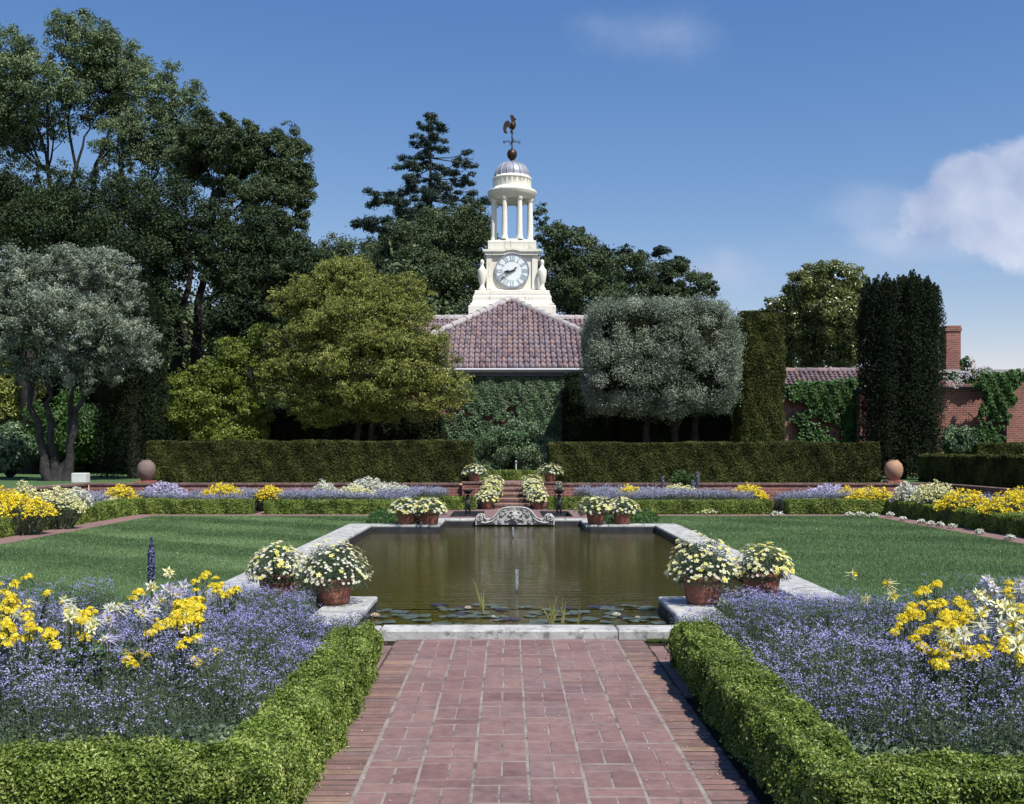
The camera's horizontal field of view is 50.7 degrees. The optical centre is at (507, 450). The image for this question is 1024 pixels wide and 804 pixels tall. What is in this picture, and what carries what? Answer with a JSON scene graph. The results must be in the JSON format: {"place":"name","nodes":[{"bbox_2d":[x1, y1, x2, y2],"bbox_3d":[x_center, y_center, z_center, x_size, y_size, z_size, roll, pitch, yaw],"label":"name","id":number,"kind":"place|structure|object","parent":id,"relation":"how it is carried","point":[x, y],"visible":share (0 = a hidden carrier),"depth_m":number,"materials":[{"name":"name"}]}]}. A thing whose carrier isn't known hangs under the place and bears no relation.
{"place":"outdoors","nodes":[
{"label":"outdoors","id":0,"kind":"place"},
{"bbox_2d":[6,608,999,735],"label":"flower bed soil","id":1,"kind":"structure","parent":0,"point":[291,668],"depth_m":6.84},
{"bbox_2d":[0,581,31,677],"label":"wallflower","id":2,"kind":"object","parent":1,"relation":"on","point":[9,602],"visible":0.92,"depth_m":6.97,"materials":[{"name":"yellow plant"}]},
{"bbox_2d":[0,610,43,716],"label":"wallflower","id":3,"kind":"object","parent":1,"relation":"on","point":[26,639],"visible":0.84,"depth_m":6.17,"materials":[{"name":"yellow plant"}]},
{"bbox_2d":[41,627,91,694],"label":"wallflower","id":4,"kind":"object","parent":1,"relation":"on","point":[50,633],"visible":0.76,"depth_m":6.47,"materials":[{"name":"yellow plant"}]},
{"bbox_2d":[38,595,98,684],"bbox_3d":[-2.835,1.277,6.960,0.400,0.649,1.069,0,0,-26],"label":"columbine","id":5,"kind":"object","parent":1,"relation":"on","point":[69,613],"visible":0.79,"depth_m":6.83,"materials":[{"name":"white plant"}]},
{"bbox_2d":[55,615,119,693],"bbox_3d":[-2.505,1.298,6.541,0.468,0.606,0.557,0,0,0],"label":"columbine","id":6,"kind":"object","parent":1,"relation":"on","point":[92,623],"visible":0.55,"depth_m":6.53,"materials":[{"name":"white plant"}]},
{"bbox_2d":[76,611,138,697],"bbox_3d":[-2.392,1.303,6.442,0.350,0.599,0.994,0,0,-8],"label":"columbine","id":7,"kind":"object","parent":1,"relation":"on","point":[108,617],"visible":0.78,"depth_m":6.41,"materials":[{"name":"white plant"}]},
{"bbox_2d":[126,596,178,679],"bbox_3d":[-2.273,1.272,6.913,0.348,0.660,1.142,0,0,-29],"label":"columbine","id":8,"kind":"object","parent":1,"relation":"on","point":[144,613],"visible":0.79,"depth_m":6.84,"materials":[{"name":"white plant"}]},
{"bbox_2d":[117,647,223,708],"bbox_3d":[-2.068,1.405,6.381,0.662,0.446,0.561,0,0,0],"label":"wallflower","id":9,"kind":"object","parent":1,"relation":"on","point":[132,661],"visible":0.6,"depth_m":6.33,"materials":[{"name":"yellow plant"}]},
{"bbox_2d":[165,619,203,711],"bbox_3d":[-1.958,1.351,6.522,0.225,0.586,1.268,0,0,-18],"label":"wallflower","id":10,"kind":"object","parent":1,"relation":"on","point":[173,625],"visible":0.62,"depth_m":6.35,"materials":[{"name":"yellow plant"}]},
{"bbox_2d":[0,577,370,745],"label":"bedding foliage","id":11,"kind":"object","parent":1,"relation":"on","point":[217,721],"visible":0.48,"depth_m":6.15,"materials":[{"name":"purple plant"}]},
{"bbox_2d":[0,574,367,741],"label":"forget me nots","id":12,"kind":"object","parent":11,"relation":"on","point":[206,635],"visible":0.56,"depth_m":6.78,"materials":[{"name":"plant"}]},
{"bbox_2d":[169,596,206,687],"bbox_3d":[-2.051,1.293,6.929,0.234,0.673,1.360,0,0,-15],"label":"wallflower","id":13,"kind":"object","parent":1,"relation":"on","point":[194,606],"visible":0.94,"depth_m":6.74,"materials":[{"name":"yellow plant"}]},
{"bbox_2d":[207,581,241,632],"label":"wallflower","id":14,"kind":"object","parent":1,"relation":"on","point":[217,588],"visible":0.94,"depth_m":8.10,"materials":[{"name":"yellow plant"}]},
{"bbox_2d":[664,617,1023,803],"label":"box hedge","id":15,"kind":"object","parent":1,"relation":"on","point":[796,749],"visible":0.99,"depth_m":4.71,"materials":[{"name":"plant"}]},
{"bbox_2d":[671,573,1023,768],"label":"bedding foliage","id":16,"kind":"object","parent":1,"relation":"on","point":[997,737],"visible":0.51,"depth_m":6.02,"materials":[{"name":"purple plant"}]},
{"bbox_2d":[670,573,1023,752],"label":"forget me nots","id":17,"kind":"object","parent":16,"relation":"on","point":[856,649],"visible":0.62,"depth_m":6.39,"materials":[{"name":"plant"}]},
{"bbox_2d":[846,570,905,667],"bbox_3d":[2.535,1.224,7.449,0.433,0.756,1.407,0,0,9],"label":"columbine","id":18,"kind":"object","parent":1,"relation":"on","point":[890,593],"visible":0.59,"depth_m":7.27,"materials":[{"name":"yellow plant"}]},
{"bbox_2d":[888,602,925,688],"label":"wallflower","id":19,"kind":"object","parent":1,"relation":"on","point":[912,612],"visible":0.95,"depth_m":6.61,"materials":[{"name":"yellow plant"}]},
{"bbox_2d":[906,624,932,696],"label":"wallflower","id":20,"kind":"object","parent":1,"relation":"on","point":[921,632],"visible":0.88,"depth_m":6.32,"materials":[{"name":"yellow plant"}]},
{"bbox_2d":[926,647,955,720],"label":"wallflower","id":21,"kind":"object","parent":1,"relation":"on","point":[940,664],"visible":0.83,"depth_m":5.84,"materials":[{"name":"yellow plant"}]},
{"bbox_2d":[916,596,974,642],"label":"wallflower","id":22,"kind":"object","parent":1,"relation":"on","point":[961,605],"visible":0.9,"depth_m":7.07,"materials":[{"name":"yellow plant"}]},
{"bbox_2d":[929,608,978,669],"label":"wallflower","id":23,"kind":"object","parent":1,"relation":"on","point":[947,615],"visible":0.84,"depth_m":6.60,"materials":[{"name":"yellow plant"}]},
{"bbox_2d":[932,488,992,522],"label":"yellow flower clump","id":24,"kind":"object","parent":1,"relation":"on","point":[956,499],"visible":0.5,"depth_m":23.07,"materials":[{"name":"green plant"}]},
{"bbox_2d":[937,640,993,727],"bbox_3d":[2.542,1.351,5.997,0.292,0.568,0.554,0,0,20],"label":"wallflower","id":25,"kind":"object","parent":1,"relation":"on","point":[976,649],"visible":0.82,"depth_m":5.92,"materials":[{"name":"yellow plant"}]},
{"bbox_2d":[934,605,1011,698],"bbox_3d":[2.810,1.276,6.432,0.399,0.654,1.503,0,0,28],"label":"columbine","id":26,"kind":"object","parent":1,"relation":"on","point":[954,640],"visible":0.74,"depth_m":6.06,"materials":[{"name":"white plant"}]},
{"bbox_2d":[967,588,1023,712],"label":"columbine","id":27,"kind":"object","parent":1,"relation":"on","point":[1015,622],"visible":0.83,"depth_m":6.36,"materials":[{"name":"white plant"}]},
{"bbox_2d":[974,574,1023,653],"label":"columbine","id":28,"kind":"object","parent":1,"relation":"on","point":[986,580],"visible":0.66,"depth_m":7.48,"materials":[{"name":"white plant"}]},
{"bbox_2d":[975,488,1023,516],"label":"yellow flower clump","id":29,"kind":"object","parent":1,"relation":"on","point":[1018,503],"visible":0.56,"depth_m":21.31,"materials":[{"name":"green plant"}]},
{"bbox_2d":[978,579,1023,710],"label":"wallflower","id":30,"kind":"object","parent":1,"relation":"on","point":[1004,642],"visible":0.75,"depth_m":5.96,"materials":[{"name":"yellow plant"}]},
{"bbox_2d":[0,469,1019,488],"bbox_3d":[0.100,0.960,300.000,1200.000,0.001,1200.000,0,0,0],"label":"terrace lawn","id":31,"kind":"structure","parent":0,"point":[31,479],"depth_m":34.45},
{"bbox_2d":[0,420,39,477],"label":"leafy shrub","id":32,"kind":"object","parent":31,"relation":"on","point":[18,446],"visible":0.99,"depth_m":37.56,"materials":[{"name":"green plant"}]},
{"bbox_2d":[0,353,54,471],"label":"leafy shrub","id":33,"kind":"object","parent":31,"relation":"on","point":[10,405],"visible":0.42,"depth_m":44.34,"materials":[{"name":"green plant"}]},
{"bbox_2d":[19,386,113,472],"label":"leafy shrub","id":34,"kind":"object","parent":31,"relation":"on","point":[83,453],"visible":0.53,"depth_m":43.23,"materials":[{"name":"green plant"}]},
{"bbox_2d":[0,241,164,480],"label":"olive tree","id":35,"kind":"object","parent":31,"relation":"on","point":[46,307],"visible":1,"depth_m":33.57,"materials":[{"name":"green plant"}]},
{"bbox_2d":[0,340,167,472],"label":"dark undergrowth","id":36,"kind":"object","parent":31,"relation":"on","point":[88,467],"visible":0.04,"depth_m":47.48,"materials":[{"name":"green plant"}]},
{"bbox_2d":[0,152,209,473],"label":"oak tree","id":37,"kind":"object","parent":31,"relation":"on","point":[143,238],"visible":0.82,"depth_m":43.58,"materials":[{"name":"green plant"}]},
{"bbox_2d":[0,5,212,470],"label":"oak tree","id":38,"kind":"object","parent":31,"relation":"on","point":[104,72],"visible":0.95,"depth_m":49.63,"materials":[{"name":"green plant"}]},
{"bbox_2d":[91,267,170,478],"bbox_3d":[-12.847,-2.612,36.985,2.734,7.345,2.256,0,0,0],"label":"plumed yew","id":39,"kind":"object","parent":31,"relation":"on","point":[128,409],"visible":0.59,"depth_m":36.69,"materials":[{"name":"green plant"}]},
{"bbox_2d":[113,373,290,449],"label":"dark undergrowth","id":40,"kind":"object","parent":31,"relation":"on","point":[186,438],"visible":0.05,"depth_m":42.29,"materials":[{"name":"green plant"}]},
{"bbox_2d":[162,322,284,439],"bbox_3d":[-10.055,-1.740,37.957,4.752,5.664,3.295,0,0,0],"label":"lime green tree","id":41,"kind":"object","parent":31,"relation":"on","point":[195,404],"visible":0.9,"depth_m":37.90,"materials":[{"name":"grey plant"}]},
{"bbox_2d":[159,102,318,434],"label":"oak tree","id":42,"kind":"object","parent":31,"relation":"on","point":[233,155],"visible":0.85,"depth_m":46.44,"materials":[{"name":"green plant"}]},
{"bbox_2d":[148,197,334,387],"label":"oak tree","id":43,"kind":"object","parent":31,"relation":"on","point":[259,257],"visible":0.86,"depth_m":43.33,"materials":[{"name":"green plant"}]},
{"bbox_2d":[146,439,474,483],"bbox_3d":[-5.841,0.311,32.312,9.750,1.359,1.199,0,0,0],"label":"yew hedge","id":44,"kind":"object","parent":31,"relation":"on","point":[308,461],"visible":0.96,"depth_m":31.81,"materials":[{"name":"plant"}]},
{"bbox_2d":[310,231,391,375],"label":"oak tree","id":45,"kind":"object","parent":31,"relation":"on","point":[345,246],"visible":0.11,"depth_m":69.47,"materials":[{"name":"green plant"}]},
{"bbox_2d":[261,398,448,440],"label":"dark shrub bank","id":46,"kind":"object","parent":31,"relation":"on","point":[287,428],"visible":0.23,"depth_m":40.51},
{"bbox_2d":[252,255,475,440],"bbox_3d":[-4.992,-2.847,36.915,7.809,7.872,4.736,0,0,0],"label":"bronze leaved tree","id":47,"kind":"object","parent":31,"relation":"on","point":[378,311],"visible":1,"depth_m":36.53,"materials":[{"name":"green plant"}]},
{"bbox_2d":[0,216,821,468],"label":"distant woodland","id":48,"kind":"object","parent":31,"relation":"on","point":[208,346],"depth_m":58.56,"materials":[{"name":"green plant"}]},
{"bbox_2d":[344,112,500,313],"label":"redwood tree","id":49,"kind":"object","parent":31,"relation":"on","point":[431,192],"visible":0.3,"depth_m":83.13,"materials":[{"name":"green plant"}]},
{"bbox_2d":[370,200,498,313],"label":"oak tree","id":50,"kind":"object","parent":31,"relation":"on","point":[460,229],"visible":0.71,"depth_m":65.04,"materials":[{"name":"green plant"}]},
{"bbox_2d":[474,416,557,469],"bbox_3d":[0.311,-0.096,38.418,3.302,2.265,2.980,0,0,0],"label":"leafy shrub","id":51,"kind":"object","parent":31,"relation":"on","point":[499,446],"visible":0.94,"depth_m":37.82,"materials":[{"name":"green plant"}]},
{"bbox_2d":[341,296,731,468],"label":"tiled house","id":52,"kind":"structure","parent":31,"relation":"on","point":[510,336],"depth_m":43.49,"materials":[{"name":"tile"}]},
{"bbox_2d":[441,376,564,470],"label":"ivy","id":53,"kind":"object","parent":52,"relation":"attached to","point":[492,393],"visible":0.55,"depth_m":41.51,"materials":[{"name":"green plant"}]},
{"bbox_2d":[468,115,555,315],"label":"clock tower","id":54,"kind":"structure","parent":52,"relation":"on","point":[513,270],"depth_m":49.89,"materials":[{"name":"beige paint"}]},
{"bbox_2d":[533,202,630,314],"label":"oak tree","id":55,"kind":"object","parent":31,"relation":"on","point":[574,282],"visible":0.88,"depth_m":63.18,"materials":[{"name":"green plant"}]},
{"bbox_2d":[560,372,622,441],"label":"dark yew hedge","id":56,"kind":"object","parent":31,"relation":"on","point":[578,424],"visible":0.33,"depth_m":40.42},
{"bbox_2d":[592,250,674,300],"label":"oak tree","id":57,"kind":"object","parent":31,"relation":"on","point":[638,273],"visible":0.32,"depth_m":66.95,"materials":[{"name":"green plant"}]},
{"bbox_2d":[611,243,691,273],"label":"oak tree","id":58,"kind":"object","parent":31,"relation":"on","point":[658,250],"visible":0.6,"depth_m":73.65,"materials":[{"name":"green plant"}]},
{"bbox_2d":[574,291,749,442],"bbox_3d":[5.198,-2.241,37.012,5.944,6.723,4.284,0,0,0],"label":"clipped olive tree","id":59,"kind":"object","parent":31,"relation":"on","point":[666,357],"visible":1,"depth_m":35.77,"materials":[{"name":"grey plant"}]},
{"bbox_2d":[616,392,733,442],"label":"dark yew hedge","id":60,"kind":"object","parent":31,"relation":"on","point":[709,429],"visible":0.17,"depth_m":40.21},
{"bbox_2d":[643,259,720,300],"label":"oak tree","id":61,"kind":"object","parent":31,"relation":"on","point":[671,270],"visible":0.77,"depth_m":65.41,"materials":[{"name":"green plant"}]},
{"bbox_2d":[546,440,881,482],"bbox_3d":[6.085,0.338,32.308,9.892,1.308,1.214,0,0,0],"label":"yew hedge","id":62,"kind":"object","parent":31,"relation":"on","point":[783,461],"visible":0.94,"depth_m":31.81,"materials":[{"name":"plant"}]},
{"bbox_2d":[732,309,786,441],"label":"clipped yew column","id":63,"kind":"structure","parent":31,"relation":"on","point":[758,416],"depth_m":37.25,"materials":[{"name":"plant"}]},
{"bbox_2d":[759,259,881,367],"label":"magnolia tree","id":64,"kind":"object","parent":31,"relation":"on","point":[819,303],"visible":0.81,"depth_m":48.12,"materials":[{"name":"green plant"}]},
{"bbox_2d":[782,367,859,440],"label":"brick garden wall","id":65,"kind":"structure","parent":31,"relation":"on","point":[809,374],"depth_m":44.00,"materials":[{"name":"ceramic"}]},
{"bbox_2d":[782,376,862,442],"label":"wall vine","id":66,"kind":"object","parent":65,"relation":"attached to","point":[822,398],"depth_m":43.61,"materials":[{"name":"green plant"}]},
{"bbox_2d":[854,269,947,478],"bbox_3d":[13.072,-2.455,35.999,3.073,7.031,2.566,0,0,0],"label":"plumed yew","id":67,"kind":"object","parent":31,"relation":"on","point":[899,337],"visible":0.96,"depth_m":35.31,"materials":[{"name":"green plant"}]},
{"bbox_2d":[856,369,1023,473],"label":"brick garden wall","id":68,"kind":"structure","parent":31,"relation":"on","point":[964,401],"depth_m":43.00,"materials":[{"name":"brick"}]},
{"bbox_2d":[940,326,961,368],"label":"chimney","id":69,"kind":"object","parent":68,"relation":"on","point":[953,347],"visible":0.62,"depth_m":48.67,"materials":[{"name":"brick"}]},
{"bbox_2d":[970,369,1023,442],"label":"wall vine","id":70,"kind":"object","parent":68,"relation":"attached to","point":[998,388],"depth_m":41.96,"materials":[{"name":"green plant"}]},
{"bbox_2d":[937,424,983,453],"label":"leafy shrub","id":71,"kind":"object","parent":31,"relation":"on","point":[959,440],"visible":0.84,"depth_m":37.67,"materials":[{"name":"green plant"}]},
{"bbox_2d":[918,453,1023,488],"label":"yew hedge","id":72,"kind":"object","parent":31,"relation":"on","point":[999,470],"visible":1,"depth_m":29.62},
{"bbox_2d":[966,442,1023,454],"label":"yew hedge","id":73,"kind":"object","parent":31,"relation":"on","point":[1011,448],"visible":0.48,"depth_m":37.53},
{"bbox_2d":[0,515,1023,616],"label":"lawn","id":74,"kind":"structure","parent":0,"point":[655,522],"depth_m":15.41,"materials":[{"name":"plant"}]},
{"bbox_2d":[0,509,1023,543],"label":"garden path","id":75,"kind":"structure","parent":0,"point":[16,538],"depth_m":24.59,"materials":[{"name":"brick"}]},
{"bbox_2d":[479,480,544,482],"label":"path","id":76,"kind":"structure","parent":0,"point":[511,481],"depth_m":33.06,"materials":[{"name":"brick"}]},
{"bbox_2d":[479,469,545,479],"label":"box hedge","id":77,"kind":"object","parent":76,"relation":"on","point":[510,474],"visible":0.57,"depth_m":34.21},
{"bbox_2d":[0,0,1023,503],"label":"sky","id":78,"kind":"structure","parent":0,"point":[752,141],"materials":[{"name":"blue"}]},
{"bbox_2d":[3,506,1023,803],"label":"ground","id":79,"kind":"structure","parent":0,"point":[749,780],"depth_m":5.72,"materials":[{"name":"soil"}]},
{"bbox_2d":[0,492,58,535],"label":"yellow flower clump","id":80,"kind":"object","parent":79,"relation":"on","point":[30,524],"visible":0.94,"depth_m":20.35,"materials":[{"name":"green plant"}]},
{"bbox_2d":[34,485,88,529],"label":"cream flower clump","id":81,"kind":"object","parent":79,"relation":"on","point":[62,521],"visible":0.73,"depth_m":21.89,"materials":[{"name":"beige plant"}]},
{"bbox_2d":[0,497,143,537],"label":"box hedge","id":82,"kind":"object","parent":79,"relation":"on","point":[107,509],"visible":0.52,"depth_m":24.59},
{"bbox_2d":[0,617,385,803],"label":"box hedge","id":83,"kind":"object","parent":79,"relation":"on","point":[277,746],"visible":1,"depth_m":4.51,"materials":[{"name":"plant"}]},
{"bbox_2d":[138,497,254,513],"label":"box hedge","id":84,"kind":"object","parent":79,"relation":"on","point":[149,505],"visible":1,"depth_m":26.96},
{"bbox_2d":[135,485,260,510],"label":"lavender","id":85,"kind":"object","parent":79,"relation":"on","point":[194,494],"visible":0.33,"depth_m":27.91,"materials":[{"name":"purple plant"}]},
{"bbox_2d":[89,483,461,495],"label":"retaining wall","id":86,"kind":"structure","parent":79,"relation":"on","point":[455,489],"depth_m":31.20,"materials":[{"name":"brick"}]},
{"bbox_2d":[263,499,402,513],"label":"box hedge","id":87,"kind":"object","parent":79,"relation":"on","point":[333,506],"visible":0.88,"depth_m":26.97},
{"bbox_2d":[274,487,428,502],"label":"lavender","id":88,"kind":"object","parent":79,"relation":"on","point":[303,494],"visible":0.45,"depth_m":27.91,"materials":[{"name":"purple plant"}]},
{"bbox_2d":[481,483,532,508],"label":"garden steps","id":89,"kind":"structure","parent":79,"relation":"on","point":[515,491],"depth_m":30.08,"materials":[{"name":"brick"}]},
{"bbox_2d":[252,521,783,624],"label":"pool wall","id":90,"kind":"structure","parent":79,"relation":"on","point":[665,612],"depth_m":22.00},
{"bbox_2d":[199,518,855,640],"bbox_3d":[0.100,1.708,16.690,6.800,0.384,15.180,0,0,0],"label":"pool coping","id":91,"kind":"object","parent":90,"relation":"on","point":[674,606],"visible":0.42,"depth_m":10.13,"materials":[{"name":"stone"}]},
{"bbox_2d":[245,540,305,599],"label":"potted flowers","id":92,"kind":"object","parent":91,"relation":"on","point":[280,577],"visible":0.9,"depth_m":10.94,"materials":[{"name":"white plant"}]},
{"bbox_2d":[290,538,373,605],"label":"potted flowers","id":93,"kind":"object","parent":91,"relation":"on","point":[330,586],"visible":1,"depth_m":10.57,"materials":[{"name":"white plant"}]},
{"bbox_2d":[387,496,422,524],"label":"potted flowers","id":94,"kind":"object","parent":91,"relation":"on","point":[405,516],"visible":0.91,"depth_m":22.10,"materials":[{"name":"white plant"}]},
{"bbox_2d":[412,497,447,524],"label":"potted flowers","id":95,"kind":"object","parent":91,"relation":"on","point":[429,513],"visible":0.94,"depth_m":22.05,"materials":[{"name":"white plant"}]},
{"bbox_2d":[475,506,554,524],"bbox_3d":[0.150,1.432,23.697,1.748,0.406,0.226,0,0,0],"label":"carved mask fountain","id":96,"kind":"object","parent":91,"relation":"on","point":[514,515],"visible":1,"depth_m":23.69,"materials":[{"name":"stone"}]},
{"bbox_2d":[572,495,616,524],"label":"potted flowers","id":97,"kind":"object","parent":91,"relation":"on","point":[595,515],"visible":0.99,"depth_m":22.07,"materials":[{"name":"white plant"}]},
{"bbox_2d":[604,497,641,523],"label":"potted flowers","id":98,"kind":"object","parent":91,"relation":"on","point":[622,514],"visible":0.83,"depth_m":22.15,"materials":[{"name":"white plant"}]},
{"bbox_2d":[663,530,738,605],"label":"potted flowers","id":99,"kind":"object","parent":91,"relation":"on","point":[703,583],"visible":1,"depth_m":10.58,"materials":[{"name":"white plant"}]},
{"bbox_2d":[729,541,794,599],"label":"potted flowers","id":100,"kind":"object","parent":91,"relation":"on","point":[755,573],"visible":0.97,"depth_m":10.93,"materials":[{"name":"white plant"}]},
{"bbox_2d":[571,483,755,507],"bbox_3d":[4.079,1.261,29.067,4.688,0.819,3.205,0,0,0],"label":"lavender","id":101,"kind":"object","parent":79,"relation":"on","point":[609,493],"visible":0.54,"depth_m":28.01,"materials":[{"name":"purple plant"}]},
{"bbox_2d":[620,498,772,513],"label":"box hedge","id":102,"kind":"object","parent":79,"relation":"on","point":[733,506],"visible":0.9,"depth_m":26.96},
{"bbox_2d":[561,483,933,505],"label":"retaining wall","id":103,"kind":"structure","parent":79,"relation":"on","point":[770,488],"depth_m":31.20,"materials":[{"name":"brick"}]},
{"bbox_2d":[772,486,886,511],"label":"lavender","id":104,"kind":"object","parent":79,"relation":"on","point":[778,501],"visible":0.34,"depth_m":27.90,"materials":[{"name":"purple plant"}]},
{"bbox_2d":[783,497,885,513],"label":"box hedge","id":105,"kind":"object","parent":79,"relation":"on","point":[822,506],"visible":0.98,"depth_m":26.96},
{"bbox_2d":[883,498,1023,536],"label":"box hedge","id":106,"kind":"object","parent":79,"relation":"on","point":[1009,522],"visible":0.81,"depth_m":22.33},
{"bbox_2d":[293,526,744,626],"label":"water","id":107,"kind":"structure","parent":0,"point":[575,568],"depth_m":14.56,"materials":[{"name":"liquid"}]},
{"bbox_2d":[304,639,760,803],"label":"brick path","id":108,"kind":"structure","parent":0,"point":[527,721],"depth_m":6.08,"materials":[{"name":"red brick"}]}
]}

